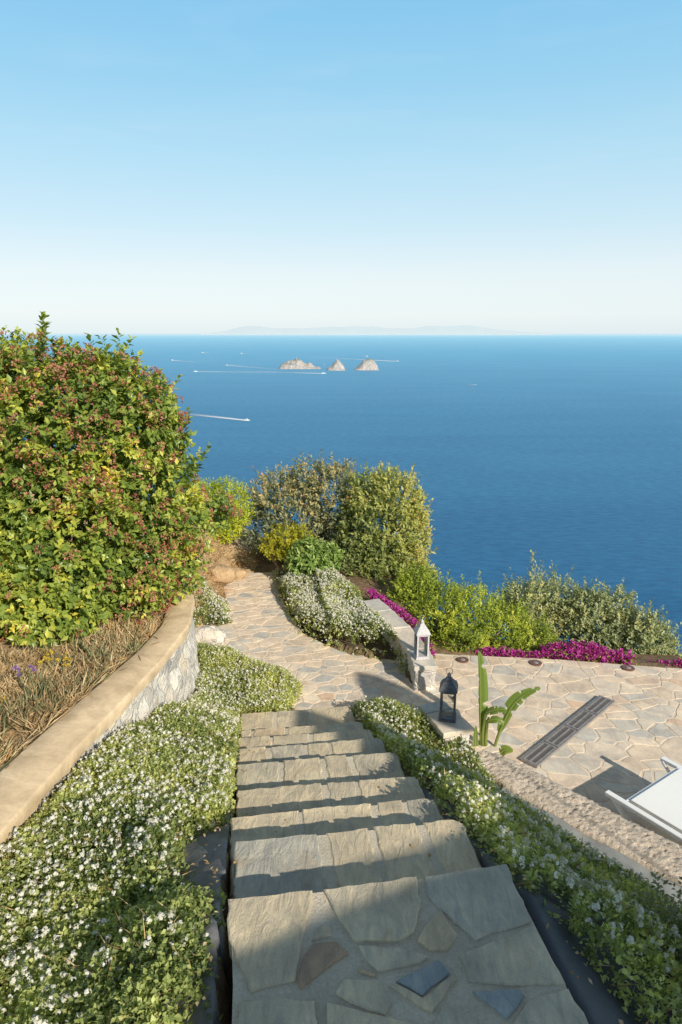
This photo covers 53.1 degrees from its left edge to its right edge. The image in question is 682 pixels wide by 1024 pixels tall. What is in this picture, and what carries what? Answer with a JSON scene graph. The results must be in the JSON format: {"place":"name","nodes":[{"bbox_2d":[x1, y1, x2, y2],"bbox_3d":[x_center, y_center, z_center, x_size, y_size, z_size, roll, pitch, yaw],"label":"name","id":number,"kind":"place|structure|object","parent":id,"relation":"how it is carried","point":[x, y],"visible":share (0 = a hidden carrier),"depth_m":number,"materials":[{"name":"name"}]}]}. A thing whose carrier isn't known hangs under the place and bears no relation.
{"place":"outdoors","nodes":[
{"label":"outdoors","id":0,"kind":"place"},
{"bbox_2d":[186,523,263,606],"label":"dry grass","id":1,"kind":"structure","parent":0,"point":[236,563],"depth_m":9.54,"materials":[{"name":"plant"}]},
{"bbox_2d":[217,572,461,732],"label":"path","id":2,"kind":"structure","parent":0,"point":[260,626],"depth_m":7.00,"materials":[{"name":"stone"}]},
{"bbox_2d":[195,625,225,645],"bbox_3d":[-1.426,1.336,7.322,0.391,0.221,0.240,0,15,0],"label":"rock","id":3,"kind":"object","parent":2,"relation":"on","point":[211,634],"visible":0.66,"depth_m":7.24,"materials":[{"name":"beige stone"}]},
{"bbox_2d":[232,567,246,579],"bbox_3d":[-1.417,0.843,9.269,0.280,0.170,0.181,0,15,0],"label":"rock","id":4,"kind":"object","parent":2,"relation":"on","point":[241,574],"visible":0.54,"depth_m":9.21,"materials":[{"name":"stone"}]},
{"bbox_2d":[0,334,681,653],"bbox_3d":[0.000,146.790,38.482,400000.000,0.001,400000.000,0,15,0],"label":"sea","id":5,"kind":"structure","parent":0,"point":[563,452],"depth_m":1087.63,"materials":[{"name":"liquid"}]},
{"bbox_2d":[201,415,245,420],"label":"boat wake","id":6,"kind":"object","parent":5,"relation":"on","point":[224,417],"visible":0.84,"depth_m":1264.98,"materials":[{"name":"white liquid"}]},
{"bbox_2d":[278,358,320,368],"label":"rocky islet","id":7,"kind":"object","parent":5,"relation":"on","point":[296,363],"visible":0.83,"depth_m":2983.34,"materials":[{"name":"stone"}]},
{"bbox_2d":[327,359,344,370],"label":"rocky islet","id":8,"kind":"object","parent":5,"relation":"on","point":[337,365],"visible":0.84,"depth_m":2861.35,"materials":[{"name":"stone"}]},
{"bbox_2d":[354,358,378,369],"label":"rocky islet","id":9,"kind":"object","parent":5,"relation":"on","point":[369,364],"visible":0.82,"depth_m":2885.30,"materials":[{"name":"stone"}]},
{"bbox_2d":[0,510,681,1023],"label":"hillside","id":10,"kind":"structure","parent":0,"point":[226,990],"depth_m":7.51,"materials":[{"name":"soil"}]},
{"bbox_2d":[12,664,35,692],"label":"wild flower","id":11,"kind":"object","parent":10,"relation":"on","point":[19,674],"visible":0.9,"depth_m":4.37,"materials":[{"name":"purple plant"}]},
{"bbox_2d":[38,649,71,673],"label":"wild flower","id":12,"kind":"object","parent":10,"relation":"on","point":[57,659],"visible":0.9,"depth_m":4.76,"materials":[{"name":"yellow plant"}]},
{"bbox_2d":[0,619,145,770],"bbox_3d":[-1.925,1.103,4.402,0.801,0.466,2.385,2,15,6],"label":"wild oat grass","id":13,"kind":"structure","parent":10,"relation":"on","point":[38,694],"depth_m":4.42,"materials":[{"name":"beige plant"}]},
{"bbox_2d":[0,602,170,768],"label":"dry grass","id":14,"kind":"structure","parent":10,"relation":"on","point":[8,676],"depth_m":4.71,"materials":[{"name":"plant"}]},
{"bbox_2d":[0,586,199,869],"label":"retaining wall","id":15,"kind":"structure","parent":10,"relation":"on","point":[44,763],"depth_m":4.26,"materials":[{"name":"stone"}]},
{"bbox_2d":[0,311,242,652],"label":"viburnum shrub","id":16,"kind":"object","parent":10,"relation":"on","point":[132,561],"visible":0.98,"depth_m":5.37,"materials":[{"name":"green plant"}]},
{"bbox_2d":[0,641,305,1023],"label":"lantana ground cover","id":17,"kind":"object","parent":10,"relation":"on","point":[73,982],"visible":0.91,"depth_m":2.69,"materials":[{"name":"green plant"}]},
{"bbox_2d":[105,779,233,1023],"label":"weed membrane","id":18,"kind":"object","parent":10,"relation":"on","point":[197,851],"visible":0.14,"depth_m":2.46,"materials":[{"name":"black fabric"}]},
{"bbox_2d":[189,576,232,627],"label":"lantana ground cover","id":19,"kind":"object","parent":10,"relation":"on","point":[215,617],"visible":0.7,"depth_m":7.97,"materials":[{"name":"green plant"}]},
{"bbox_2d":[207,564,235,584],"bbox_3d":[-1.550,0.812,8.847,0.396,0.254,0.258,0,15,0],"label":"rock","id":20,"kind":"object","parent":10,"relation":"on","point":[223,574],"visible":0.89,"depth_m":8.75,"materials":[{"name":"stone"}]},
{"bbox_2d":[188,474,255,547],"bbox_3d":[-1.754,0.111,9.953,1.128,1.359,0.873,0,15,0],"label":"clipped shrub","id":21,"kind":"object","parent":10,"relation":"on","point":[242,501],"visible":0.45,"depth_m":9.80,"materials":[{"name":"green plant"}]},
{"bbox_2d":[258,520,317,570],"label":"golden shrub","id":22,"kind":"object","parent":10,"relation":"on","point":[279,551],"visible":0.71,"depth_m":9.06,"materials":[{"name":"yellow plant"}]},
{"bbox_2d":[236,449,381,563],"bbox_3d":[-0.466,0.144,10.356,2.248,2.333,1.508,0,15,0],"label":"mastic shrub","id":23,"kind":"object","parent":10,"relation":"on","point":[316,523],"visible":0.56,"depth_m":10.00,"materials":[{"name":"green plant"}]},
{"bbox_2d":[282,534,344,585],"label":"laurel shrub","id":24,"kind":"object","parent":10,"relation":"on","point":[303,560],"visible":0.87,"depth_m":8.76,"materials":[{"name":"green plant"}]},
{"bbox_2d":[272,567,409,674],"bbox_3d":[-0.135,1.081,7.991,1.062,0.456,3.272,-4,15,-15],"label":"lantana ground cover","id":25,"kind":"object","parent":10,"relation":"on","point":[308,605],"visible":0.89,"depth_m":7.72,"materials":[{"name":"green plant"}]},
{"bbox_2d":[327,460,439,609],"bbox_3d":[0.598,0.363,9.731,1.735,2.210,2.008,0,15,0],"label":"mastic shrub","id":26,"kind":"object","parent":10,"relation":"on","point":[382,555],"visible":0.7,"depth_m":9.53,"materials":[{"name":"green plant"}]},
{"bbox_2d":[363,599,437,690],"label":"wall","id":27,"kind":"structure","parent":10,"relation":"on","point":[422,673],"depth_m":6.75,"materials":[{"name":"stone"}]},
{"bbox_2d":[413,615,430,659],"bbox_3d":[0.762,1.171,6.438,0.137,0.423,0.137,-2,15,-8],"label":"garden lantern","id":28,"kind":"object","parent":27,"relation":"on","point":[420,629],"visible":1,"depth_m":6.42,"materials":[{"name":"white metal"}]},
{"bbox_2d":[365,587,436,658],"bbox_3d":[0.659,1.231,7.663,0.262,0.349,1.596,-7,16,-24],"label":"magenta bougainvillea","id":29,"kind":"object","parent":10,"relation":"on","point":[402,613],"visible":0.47,"depth_m":7.64,"materials":[{"name":"purple plant"}]},
{"bbox_2d":[227,706,587,1023],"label":"stone staircase","id":30,"kind":"structure","parent":10,"relation":"on","point":[348,903],"depth_m":2.16,"materials":[{"name":"grey stone"}]},
{"bbox_2d":[418,701,471,756],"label":"wall","id":31,"kind":"structure","parent":10,"relation":"on","point":[445,731],"depth_m":5.34,"materials":[{"name":"stone"}]},
{"bbox_2d":[438,668,457,722],"bbox_3d":[0.845,1.423,5.366,0.142,0.438,0.142,3,15,12],"label":"garden lantern","id":32,"kind":"object","parent":31,"relation":"on","point":[448,684],"visible":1,"depth_m":5.33,"materials":[{"name":"metal"}]},
{"bbox_2d":[384,557,568,652],"bbox_3d":[1.657,1.266,8.336,2.270,1.404,1.185,0,15,0],"label":"hedge","id":33,"kind":"object","parent":10,"relation":"on","point":[481,632],"visible":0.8,"depth_m":8.16,"materials":[{"name":"green plant"}]},
{"bbox_2d":[456,698,499,753],"bbox_3d":[1.175,2.069,6.018,0.342,0.304,1.133,0,15,0],"label":"terrace step","id":34,"kind":"object","parent":10,"relation":"on","point":[468,710],"visible":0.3,"depth_m":6.15,"materials":[{"name":"stone"}]},
{"bbox_2d":[474,646,556,658],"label":"magenta bougainvillea","id":35,"kind":"object","parent":10,"relation":"on","point":[504,652],"visible":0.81,"depth_m":7.78,"materials":[{"name":"purple plant"}]},
{"bbox_2d":[351,695,681,1023],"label":"lantana ground cover","id":36,"kind":"object","parent":10,"relation":"on","point":[560,856],"visible":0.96,"depth_m":2.74,"materials":[{"name":"green plant"}]},
{"bbox_2d":[492,546,582,643],"bbox_3d":[2.692,1.248,9.328,1.193,1.679,1.038,0,15,0],"label":"silver shrub","id":37,"kind":"object","parent":10,"relation":"on","point":[546,601],"visible":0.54,"depth_m":9.13,"materials":[{"name":"green plant"}]},
{"bbox_2d":[420,786,680,1023],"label":"weed membrane","id":38,"kind":"object","parent":10,"relation":"on","point":[596,1002],"visible":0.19,"depth_m":2.12,"materials":[{"name":"black fabric"}]},
{"bbox_2d":[476,750,681,885],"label":"rough wall","id":39,"kind":"structure","parent":10,"relation":"on","point":[652,851],"depth_m":4.55,"materials":[{"name":"beige stone"}]},
{"bbox_2d":[539,639,637,664],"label":"magenta bougainvillea","id":40,"kind":"object","parent":10,"relation":"on","point":[593,651],"visible":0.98,"depth_m":7.67,"materials":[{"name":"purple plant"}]},
{"bbox_2d":[501,786,681,906],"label":"wall","id":41,"kind":"structure","parent":10,"relation":"on","point":[626,861],"depth_m":4.24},
{"bbox_2d":[555,577,639,650],"bbox_3d":[3.386,1.522,9.071,1.126,1.479,1.074,0,15,0],"label":"silver shrub","id":42,"kind":"object","parent":10,"relation":"on","point":[595,612],"visible":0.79,"depth_m":8.89,"materials":[{"name":"green plant"}]},
{"bbox_2d":[602,591,681,655],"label":"silver shrub","id":43,"kind":"object","parent":10,"relation":"on","point":[648,629],"visible":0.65,"depth_m":8.64,"materials":[{"name":"green plant"}]},
{"bbox_2d":[616,870,681,1009],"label":"straggly shrub","id":44,"kind":"object","parent":10,"relation":"on","point":[674,910],"visible":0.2,"depth_m":2.53,"materials":[{"name":"green plant"}]},
{"bbox_2d":[647,657,681,667],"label":"magenta bougainvillea","id":45,"kind":"object","parent":10,"relation":"on","point":[675,662],"visible":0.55,"depth_m":7.57,"materials":[{"name":"purple plant"}]},
{"bbox_2d":[0,0,681,333],"label":"sky","id":46,"kind":"structure","parent":0,"point":[167,166],"materials":[{"name":"blue"}]},
{"bbox_2d":[200,325,552,334],"bbox_3d":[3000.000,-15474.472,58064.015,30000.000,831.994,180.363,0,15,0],"label":"distant hills","id":47,"kind":"structure","parent":0,"point":[423,330],"depth_m":58069.25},
{"bbox_2d":[186,585,623,1023],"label":"fallen leaves","id":48,"kind":"object","parent":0,"point":[429,855],"visible":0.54,"depth_m":2.49,"materials":[{"name":"plant"}]},
{"bbox_2d":[434,654,681,845],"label":"terrace","id":49,"kind":"structure","parent":0,"point":[626,741],"depth_m":6.49,"materials":[{"name":"stone"}]},
{"bbox_2d":[457,657,468,662],"bbox_3d":[1.355,1.645,7.596,0.136,0.021,0.136,0,15,0],"label":"recessed light","id":50,"kind":"object","parent":49,"relation":"on","point":[462,660],"visible":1,"depth_m":7.58,"materials":[{"name":"brown metal"}]},
{"bbox_2d":[473,651,539,755],"bbox_3d":[1.367,1.679,5.645,0.517,1.052,0.136,3,15,12],"label":"bird of paradise plant","id":51,"kind":"object","parent":49,"relation":"on","point":[514,700],"visible":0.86,"depth_m":5.67,"materials":[{"name":"green plant"}]},
{"bbox_2d":[530,660,541,665],"bbox_3d":[2.148,1.663,7.528,0.136,0.021,0.136,0,15,0],"label":"recessed light","id":52,"kind":"object","parent":49,"relation":"on","point":[535,662],"visible":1,"depth_m":7.51,"materials":[{"name":"brown metal"}]},
{"bbox_2d":[520,695,614,767],"bbox_3d":[2.110,1.986,6.268,1.495,0.024,0.159,-14,20,-43],"label":"floor drain","id":53,"kind":"object","parent":49,"relation":"on","point":[546,748],"visible":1,"depth_m":6.19,"materials":[{"name":"grey metal"}]},
{"bbox_2d":[622,665,634,671],"bbox_3d":[3.120,1.693,7.412,0.136,0.021,0.136,0,15,0],"label":"recessed light","id":54,"kind":"object","parent":49,"relation":"on","point":[630,668],"visible":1,"depth_m":7.39,"materials":[{"name":"brown metal"}]},
{"bbox_2d":[605,756,681,841],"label":"sun lounger","id":55,"kind":"object","parent":49,"relation":"on","point":[657,803],"visible":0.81,"depth_m":4.86,"materials":[{"name":"white paint"}]}
]}

